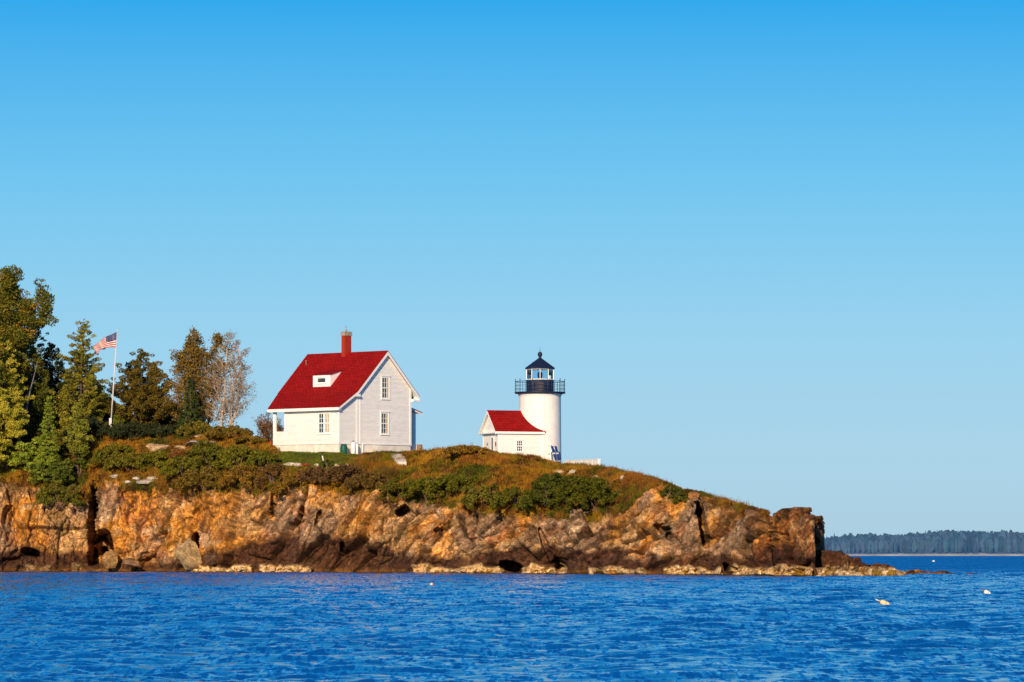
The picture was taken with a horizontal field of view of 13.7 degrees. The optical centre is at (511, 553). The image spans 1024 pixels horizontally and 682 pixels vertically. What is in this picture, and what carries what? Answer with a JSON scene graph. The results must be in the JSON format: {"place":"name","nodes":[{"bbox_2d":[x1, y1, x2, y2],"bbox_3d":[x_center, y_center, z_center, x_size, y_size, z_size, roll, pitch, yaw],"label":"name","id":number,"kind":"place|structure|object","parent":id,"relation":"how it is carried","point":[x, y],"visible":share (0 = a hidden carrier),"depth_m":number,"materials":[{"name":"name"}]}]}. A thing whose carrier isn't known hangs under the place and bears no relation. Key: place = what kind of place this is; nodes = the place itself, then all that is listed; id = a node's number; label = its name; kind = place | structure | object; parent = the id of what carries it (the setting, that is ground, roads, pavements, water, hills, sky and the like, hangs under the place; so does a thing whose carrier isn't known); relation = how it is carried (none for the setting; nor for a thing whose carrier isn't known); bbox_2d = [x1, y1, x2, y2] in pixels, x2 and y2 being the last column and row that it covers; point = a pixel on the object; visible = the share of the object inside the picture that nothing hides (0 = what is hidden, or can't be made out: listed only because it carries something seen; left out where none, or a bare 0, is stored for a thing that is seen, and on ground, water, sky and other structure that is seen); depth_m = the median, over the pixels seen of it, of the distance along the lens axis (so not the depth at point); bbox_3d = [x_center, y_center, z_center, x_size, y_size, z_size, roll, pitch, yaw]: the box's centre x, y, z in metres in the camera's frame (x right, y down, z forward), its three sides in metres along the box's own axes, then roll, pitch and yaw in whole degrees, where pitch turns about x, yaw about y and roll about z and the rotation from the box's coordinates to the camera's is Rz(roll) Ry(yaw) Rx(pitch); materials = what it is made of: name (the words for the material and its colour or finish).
{"place":"outdoors","nodes":[
{"label":"outdoors","id":0,"kind":"place"},
{"bbox_2d":[0,556,1023,681],"bbox_3d":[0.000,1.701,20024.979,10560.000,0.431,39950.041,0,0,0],"label":"sea","id":1,"kind":"structure","parent":0,"point":[959,625],"depth_m":96.93,"materials":[{"name":"liquid"}]},
{"bbox_2d":[0,435,824,575],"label":"headland","id":2,"kind":"structure","parent":1,"relation":"in","point":[315,529],"depth_m":369.15,"materials":[{"name":"brown stone"}]},
{"bbox_2d":[0,410,11,462],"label":"pine tree","id":3,"kind":"object","parent":2,"relation":"on","point":[5,445],"visible":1,"depth_m":398.34,"materials":[{"name":"green plant"}]},
{"bbox_2d":[0,442,29,469],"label":"shrub","id":4,"kind":"object","parent":2,"relation":"on","point":[8,451],"visible":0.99,"depth_m":399.71,"materials":[{"name":"green plant"}]},
{"bbox_2d":[0,335,35,462],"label":"pine tree","id":5,"kind":"object","parent":2,"relation":"on","point":[14,421],"visible":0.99,"depth_m":399.49,"materials":[{"name":"green plant"}]},
{"bbox_2d":[7,426,36,447],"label":"shrub","id":6,"kind":"object","parent":2,"relation":"on","point":[25,438],"visible":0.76,"depth_m":401.89,"materials":[{"name":"green plant"}]},
{"bbox_2d":[15,361,37,450],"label":"leaning tree","id":7,"kind":"object","parent":2,"relation":"on","point":[19,437],"visible":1,"depth_m":401.49,"materials":[{"name":"grey plant"}]},
{"bbox_2d":[6,437,50,472],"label":"shrub","id":8,"kind":"object","parent":2,"relation":"on","point":[31,448],"visible":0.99,"depth_m":398.91,"materials":[{"name":"green plant"}]},
{"bbox_2d":[0,264,58,431],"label":"broadleaf tree","id":9,"kind":"object","parent":2,"relation":"on","point":[17,316],"visible":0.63,"depth_m":406.14,"materials":[{"name":"green plant"}]},
{"bbox_2d":[19,345,61,434],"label":"pine tree","id":10,"kind":"object","parent":2,"relation":"on","point":[36,407],"visible":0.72,"depth_m":406.24,"materials":[{"name":"green plant"}]},
{"bbox_2d":[23,330,58,406],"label":"pine tree","id":11,"kind":"object","parent":2,"relation":"on","point":[38,333],"visible":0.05,"depth_m":414.88,"materials":[{"name":"green plant"}]},
{"bbox_2d":[27,396,68,481],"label":"spruce tree","id":12,"kind":"object","parent":2,"relation":"on","point":[45,450],"visible":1,"depth_m":398.15,"materials":[{"name":"green plant"}]},
{"bbox_2d":[30,454,75,483],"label":"shrub","id":13,"kind":"object","parent":2,"relation":"on","point":[56,464],"visible":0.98,"depth_m":397.44,"materials":[{"name":"green plant"}]},
{"bbox_2d":[29,342,79,427],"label":"pine tree","id":14,"kind":"object","parent":2,"relation":"on","point":[55,368],"visible":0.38,"depth_m":411.45,"materials":[{"name":"green plant"}]},
{"bbox_2d":[35,480,85,510],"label":"shrub","id":15,"kind":"object","parent":2,"relation":"on","point":[59,494],"visible":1,"depth_m":394.74,"materials":[{"name":"green plant"}]},
{"bbox_2d":[59,436,85,452],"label":"shrub","id":16,"kind":"object","parent":2,"relation":"on","point":[64,446],"visible":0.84,"depth_m":402.47,"materials":[{"name":"green plant"}]},
{"bbox_2d":[60,424,88,441],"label":"shrub","id":17,"kind":"object","parent":2,"relation":"on","point":[65,432],"visible":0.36,"depth_m":404.91,"materials":[{"name":"green plant"}]},
{"bbox_2d":[63,402,94,469],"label":"pine tree","id":18,"kind":"object","parent":2,"relation":"on","point":[79,438],"visible":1,"depth_m":399.71,"materials":[{"name":"green plant"}]},
{"bbox_2d":[69,446,89,477],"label":"shrub","id":19,"kind":"object","parent":2,"relation":"on","point":[81,462],"visible":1,"depth_m":399.50,"materials":[{"name":"green plant"}]},
{"bbox_2d":[41,319,124,434],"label":"pine tree","id":20,"kind":"object","parent":2,"relation":"on","point":[91,406],"visible":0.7,"depth_m":408.12,"materials":[{"name":"green plant"}]},
{"bbox_2d":[54,350,111,405],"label":"pine tree","id":21,"kind":"object","parent":2,"relation":"on","point":[76,365],"visible":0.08,"depth_m":414.28,"materials":[{"name":"green plant"}]},
{"bbox_2d":[81,415,107,436],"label":"shrub","id":22,"kind":"object","parent":2,"relation":"on","point":[92,425],"visible":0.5,"depth_m":405.36,"materials":[{"name":"green plant"}]},
{"bbox_2d":[88,448,117,466],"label":"shrub","id":23,"kind":"object","parent":2,"relation":"on","point":[98,457],"visible":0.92,"depth_m":397.12,"materials":[{"name":"green plant"}]},
{"bbox_2d":[94,393,112,426],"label":"pine tree","id":24,"kind":"object","parent":2,"relation":"on","point":[105,418],"visible":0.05,"depth_m":413.04,"materials":[{"name":"green plant"}]},
{"bbox_2d":[94,422,121,438],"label":"shrub","id":25,"kind":"object","parent":2,"relation":"on","point":[108,429],"visible":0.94,"depth_m":404.42,"materials":[{"name":"green plant"}]},
{"bbox_2d":[102,550,117,568],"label":"boulder","id":26,"kind":"object","parent":2,"relation":"on","point":[109,559],"visible":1,"depth_m":388.74,"materials":[{"name":"beige stone"}]},
{"bbox_2d":[109,330,117,425],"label":"flagpole","id":27,"kind":"object","parent":2,"relation":"on","point":[110,420],"visible":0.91,"depth_m":407.46,"materials":[{"name":"white metal"}]},
{"bbox_2d":[93,332,116,353],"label":"flag","id":28,"kind":"object","parent":27,"relation":"attached to","point":[108,341],"visible":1,"depth_m":407.40,"materials":[{"name":"fabric"}]},
{"bbox_2d":[96,443,136,454],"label":"shrub","id":29,"kind":"object","parent":2,"relation":"on","point":[114,448],"visible":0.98,"depth_m":398.58,"materials":[{"name":"green plant"}]},
{"bbox_2d":[112,414,124,424],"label":"pine sapling","id":30,"kind":"object","parent":2,"relation":"on","point":[117,418],"visible":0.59,"depth_m":407.88,"materials":[{"name":"green plant"}]},
{"bbox_2d":[103,452,153,470],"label":"shrub","id":31,"kind":"object","parent":2,"relation":"on","point":[124,459],"visible":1,"depth_m":394.67,"materials":[{"name":"green plant"}]},
{"bbox_2d":[122,558,138,565],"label":"boulder","id":32,"kind":"object","parent":2,"relation":"on","point":[130,561],"visible":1,"depth_m":386.59,"materials":[{"name":"brown stone"}]},
{"bbox_2d":[110,420,155,439],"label":"shrub","id":33,"kind":"object","parent":2,"relation":"on","point":[130,429],"visible":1,"depth_m":402.46,"materials":[{"name":"green plant"}]},
{"bbox_2d":[99,348,183,424],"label":"pine tree","id":34,"kind":"object","parent":2,"relation":"on","point":[141,398],"visible":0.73,"depth_m":410.55,"materials":[{"name":"green plant"}]},
{"bbox_2d":[136,479,151,483],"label":"stone","id":35,"kind":"object","parent":2,"relation":"on","point":[145,481],"visible":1,"depth_m":391.81,"materials":[{"name":"grey stone"}]},
{"bbox_2d":[132,450,167,466],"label":"shrub","id":36,"kind":"object","parent":2,"relation":"on","point":[158,457],"visible":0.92,"depth_m":393.90,"materials":[{"name":"green plant"}]},
{"bbox_2d":[146,444,168,451],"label":"stone","id":37,"kind":"object","parent":2,"relation":"on","point":[153,447],"visible":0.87,"depth_m":398.11,"materials":[{"name":"beige stone"}]},
{"bbox_2d":[139,423,178,437],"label":"shrub","id":38,"kind":"object","parent":2,"relation":"on","point":[158,429],"visible":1,"depth_m":401.91,"materials":[{"name":"green plant"}]},
{"bbox_2d":[155,402,184,427],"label":"pine tree","id":39,"kind":"object","parent":2,"relation":"on","point":[170,421],"visible":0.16,"depth_m":410.31,"materials":[{"name":"green plant"}]},
{"bbox_2d":[167,448,186,458],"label":"shrub","id":40,"kind":"object","parent":2,"relation":"on","point":[176,452],"visible":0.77,"depth_m":393.43,"materials":[{"name":"brown plant"}]},
{"bbox_2d":[174,445,185,448],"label":"stone","id":41,"kind":"object","parent":2,"relation":"on","point":[179,447],"visible":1,"depth_m":396.15,"materials":[{"name":"beige stone"}]},
{"bbox_2d":[158,455,206,480],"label":"shrub","id":42,"kind":"object","parent":2,"relation":"on","point":[174,466],"visible":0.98,"depth_m":388.10,"materials":[{"name":"green plant"}]},
{"bbox_2d":[174,538,201,569],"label":"boulder","id":43,"kind":"object","parent":2,"relation":"on","point":[187,553],"visible":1,"depth_m":381.86,"materials":[{"name":"beige stone"}]},
{"bbox_2d":[175,377,207,427],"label":"fir tree","id":44,"kind":"object","parent":2,"relation":"on","point":[190,411],"visible":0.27,"depth_m":405.18,"materials":[{"name":"green plant"}]},
{"bbox_2d":[176,420,214,435],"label":"shrub","id":45,"kind":"object","parent":2,"relation":"on","point":[199,426],"visible":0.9,"depth_m":399.93,"materials":[{"name":"green plant"}]},
{"bbox_2d":[154,325,242,426],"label":"birch tree","id":46,"kind":"object","parent":2,"relation":"on","point":[193,362],"visible":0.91,"depth_m":408.40,"materials":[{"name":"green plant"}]},
{"bbox_2d":[175,466,227,490],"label":"shrub","id":47,"kind":"object","parent":2,"relation":"on","point":[204,476],"visible":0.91,"depth_m":384.47,"materials":[{"name":"green plant"}]},
{"bbox_2d":[180,439,231,469],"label":"shrub","id":48,"kind":"object","parent":2,"relation":"on","point":[208,450],"visible":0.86,"depth_m":388.24,"materials":[{"name":"green plant"}]},
{"bbox_2d":[203,553,218,565],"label":"boulder","id":49,"kind":"object","parent":2,"relation":"on","point":[211,559],"visible":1,"depth_m":380.06,"materials":[{"name":"brown stone"}]},
{"bbox_2d":[200,329,257,425],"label":"birch tree","id":50,"kind":"object","parent":2,"relation":"on","point":[240,394],"visible":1,"depth_m":404.39,"materials":[{"name":"grey plant"}]},
{"bbox_2d":[204,424,253,437],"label":"shrub","id":51,"kind":"object","parent":2,"relation":"on","point":[218,430],"visible":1,"depth_m":393.13,"materials":[{"name":"green plant"}]},
{"bbox_2d":[211,443,259,467],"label":"shrub","id":52,"kind":"object","parent":2,"relation":"on","point":[224,457],"visible":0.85,"depth_m":384.46,"materials":[{"name":"green plant"}]},
{"bbox_2d":[217,465,263,491],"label":"shrub","id":53,"kind":"object","parent":2,"relation":"on","point":[233,475],"visible":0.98,"depth_m":381.50,"materials":[{"name":"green plant"}]},
{"bbox_2d":[233,435,268,443],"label":"shrub","id":54,"kind":"object","parent":2,"relation":"on","point":[255,439],"visible":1,"depth_m":388.86,"materials":[{"name":"green plant"}]},
{"bbox_2d":[246,450,285,470],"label":"shrub","id":55,"kind":"object","parent":2,"relation":"on","point":[258,458],"visible":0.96,"depth_m":381.98,"materials":[{"name":"green plant"}]},
{"bbox_2d":[251,412,283,440],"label":"bare shrub","id":56,"kind":"object","parent":2,"relation":"on","point":[265,426],"visible":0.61,"depth_m":402.98,"materials":[{"name":"brown plant"}]},
{"bbox_2d":[253,463,288,486],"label":"shrub","id":57,"kind":"object","parent":2,"relation":"on","point":[270,471],"visible":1,"depth_m":379.13,"materials":[{"name":"brown plant"}]},
{"bbox_2d":[270,471,309,497],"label":"shrub","id":58,"kind":"object","parent":2,"relation":"on","point":[279,488],"visible":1,"depth_m":375.75,"materials":[{"name":"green plant"}]},
{"bbox_2d":[293,466,344,482],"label":"shrub","id":59,"kind":"object","parent":2,"relation":"on","point":[310,473],"visible":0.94,"depth_m":375.46,"materials":[{"name":"brown plant"}]},
{"bbox_2d":[320,459,334,467],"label":"shrub","id":60,"kind":"object","parent":2,"relation":"on","point":[323,463],"visible":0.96,"depth_m":379.16,"materials":[{"name":"green plant"}]},
{"bbox_2d":[318,464,366,482],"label":"shrub","id":61,"kind":"object","parent":2,"relation":"on","point":[342,471],"visible":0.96,"depth_m":374.39,"materials":[{"name":"brown plant"}]},
{"bbox_2d":[340,444,347,453],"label":"barrel","id":62,"kind":"object","parent":2,"relation":"on","point":[343,448],"visible":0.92,"depth_m":389.77,"materials":[{"name":"green plastic"}]},
{"bbox_2d":[267,326,422,453],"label":"keepers house","id":63,"kind":"structure","parent":2,"relation":"on","point":[329,402],"depth_m":394.34,"materials":[{"name":"wood"}]},
{"bbox_2d":[317,411,330,434],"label":"window","id":64,"kind":"structure","parent":63,"relation":"in","point":[324,418],"depth_m":391.38,"materials":[{"name":"white paint"}]},
{"bbox_2d":[380,411,388,434],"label":"window","id":65,"kind":"structure","parent":63,"relation":"in","point":[384,416],"depth_m":394.36,"materials":[{"name":"white paint"}]},
{"bbox_2d":[381,376,390,399],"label":"window","id":66,"kind":"structure","parent":63,"relation":"in","point":[385,380],"depth_m":394.45,"materials":[{"name":"white paint"}]},
{"bbox_2d":[349,440,354,453],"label":"gas tank","id":67,"kind":"object","parent":2,"relation":"on","point":[352,447],"visible":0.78,"depth_m":390.68,"materials":[{"name":"white metal"}]},
{"bbox_2d":[355,443,357,453],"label":"gas tank","id":68,"kind":"object","parent":2,"relation":"on","point":[356,448],"visible":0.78,"depth_m":391.04,"materials":[{"name":"white metal"}]},
{"bbox_2d":[343,471,390,489],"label":"shrub","id":69,"kind":"object","parent":2,"relation":"on","point":[368,479],"visible":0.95,"depth_m":372.29,"materials":[{"name":"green plant"}]},
{"bbox_2d":[0,431,756,520],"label":"brush","id":70,"kind":"object","parent":2,"relation":"on","point":[616,484],"visible":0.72,"depth_m":371.12,"materials":[{"name":"green plant"}]},
{"bbox_2d":[184,440,196,445],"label":"stone","id":71,"kind":"object","parent":70,"relation":"on","point":[191,442],"visible":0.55,"depth_m":395.24,"materials":[{"name":"grey stone"}]},
{"bbox_2d":[0,427,771,522],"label":"grass","id":72,"kind":"structure","parent":2,"relation":"on","point":[380,463],"depth_m":374.49,"materials":[{"name":"green plant"}]},
{"bbox_2d":[372,449,405,464],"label":"concrete apron","id":73,"kind":"object","parent":2,"relation":"on","point":[401,461],"visible":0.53,"depth_m":380.10,"materials":[{"name":"white concrete"}]},
{"bbox_2d":[372,477,416,501],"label":"shrub","id":74,"kind":"object","parent":2,"relation":"on","point":[394,485],"visible":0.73,"depth_m":369.40,"materials":[{"name":"green plant"}]},
{"bbox_2d":[401,476,447,498],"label":"shrub","id":75,"kind":"object","parent":2,"relation":"on","point":[411,486],"visible":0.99,"depth_m":366.37,"materials":[{"name":"green plant"}]},
{"bbox_2d":[428,473,477,493],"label":"shrub","id":76,"kind":"object","parent":2,"relation":"on","point":[451,480],"visible":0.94,"depth_m":365.30,"materials":[{"name":"green plant"}]},
{"bbox_2d":[442,444,489,454],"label":"shrub","id":77,"kind":"object","parent":2,"relation":"on","point":[464,448],"visible":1,"depth_m":369.53,"materials":[{"name":"green plant"}]},
{"bbox_2d":[460,483,499,508],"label":"shrub","id":78,"kind":"object","parent":2,"relation":"on","point":[484,491],"visible":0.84,"depth_m":361.56,"materials":[{"name":"green plant"}]},
{"bbox_2d":[489,485,530,510],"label":"shrub","id":79,"kind":"object","parent":2,"relation":"on","point":[500,498],"visible":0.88,"depth_m":358.73,"materials":[{"name":"green plant"}]},
{"bbox_2d":[478,410,545,455],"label":"workroom","id":80,"kind":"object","parent":2,"relation":"on","point":[509,431],"visible":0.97,"depth_m":372.66,"materials":[{"name":"white"}]},
{"bbox_2d":[515,439,523,452],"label":"window","id":81,"kind":"structure","parent":80,"relation":"in","point":[519,442],"depth_m":372.37,"materials":[{"name":"white paint"}]},
{"bbox_2d":[524,454,538,460],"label":"shrub","id":82,"kind":"object","parent":2,"relation":"on","point":[532,457],"visible":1,"depth_m":366.82,"materials":[{"name":"brown plant"}]},
{"bbox_2d":[515,352,564,462],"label":"lighthouse","id":83,"kind":"object","parent":2,"relation":"on","point":[539,403],"visible":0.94,"depth_m":373.52,"materials":[{"name":"white paint"}]},
{"bbox_2d":[520,483,570,512],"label":"shrub","id":84,"kind":"object","parent":2,"relation":"on","point":[533,496],"visible":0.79,"depth_m":355.34,"materials":[{"name":"green plant"}]},
{"bbox_2d":[531,472,572,490],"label":"shrub","id":85,"kind":"object","parent":2,"relation":"on","point":[555,478],"visible":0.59,"depth_m":357.69,"materials":[{"name":"green plant"}]},
{"bbox_2d":[550,445,560,461],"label":"solar panel rack","id":86,"kind":"object","parent":2,"relation":"on","point":[558,457],"visible":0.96,"depth_m":372.50,"materials":[{"name":"blue glass"}]},
{"bbox_2d":[555,475,598,500],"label":"shrub","id":87,"kind":"object","parent":2,"relation":"on","point":[568,487],"visible":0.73,"depth_m":353.09,"materials":[{"name":"green plant"}]},
{"bbox_2d":[565,459,600,465],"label":"wall","id":88,"kind":"structure","parent":2,"relation":"on","point":[595,461],"depth_m":367.87,"materials":[{"name":"white paint"}]},
{"bbox_2d":[563,477,621,513],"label":"shrub","id":89,"kind":"object","parent":2,"relation":"on","point":[584,492],"visible":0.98,"depth_m":349.70,"materials":[{"name":"green plant"}]},
{"bbox_2d":[658,485,682,495],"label":"shrub","id":90,"kind":"object","parent":2,"relation":"on","point":[673,489],"visible":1,"depth_m":342.57,"materials":[{"name":"green plant"}]},
{"bbox_2d":[667,491,688,499],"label":"shrub","id":91,"kind":"object","parent":2,"relation":"on","point":[681,494],"visible":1,"depth_m":340.20,"materials":[{"name":"green plant"}]},
{"bbox_2d":[672,496,687,503],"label":"shrub","id":92,"kind":"object","parent":2,"relation":"on","point":[676,500],"visible":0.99,"depth_m":340.19,"materials":[{"name":"green plant"}]},
{"bbox_2d":[688,491,699,499],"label":"boulder","id":93,"kind":"object","parent":2,"relation":"on","point":[692,495],"visible":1,"depth_m":338.20,"materials":[{"name":"brown stone"}]},
{"bbox_2d":[816,566,906,575],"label":"shelf","id":94,"kind":"object","parent":1,"relation":"in","point":[853,571],"visible":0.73,"depth_m":315.77,"materials":[{"name":"beige stone"}]},
{"bbox_2d":[875,599,889,604],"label":"buoy","id":95,"kind":"object","parent":1,"relation":"on","point":[883,602],"visible":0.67,"depth_m":137.03,"materials":[{"name":"beige plastic"}]},
{"bbox_2d":[906,569,954,573],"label":"wet ledge","id":96,"kind":"object","parent":1,"relation":"in","point":[916,571],"visible":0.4,"depth_m":344.37,"materials":[{"name":"brown stone"}]},
{"bbox_2d":[0,0,1023,538],"label":"sky","id":97,"kind":"structure","parent":0,"point":[769,254],"materials":[{"name":"blue"}]},
{"bbox_2d":[816,549,896,569],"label":"rock spit","id":98,"kind":"structure","parent":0,"point":[831,559],"depth_m":318.78,"materials":[{"name":"brown stone"}]},
{"bbox_2d":[845,552,1023,555],"bbox_3d":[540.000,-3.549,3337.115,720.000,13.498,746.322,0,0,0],"label":"shore","id":99,"kind":"structure","parent":0,"point":[944,554],"depth_m":3014.19,"materials":[{"name":"grey stone"}]},
{"bbox_2d":[824,529,1023,553],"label":"forest","id":100,"kind":"object","parent":99,"relation":"on","point":[960,541],"visible":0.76,"depth_m":3029.05,"materials":[{"name":"green plant"}]}
]}

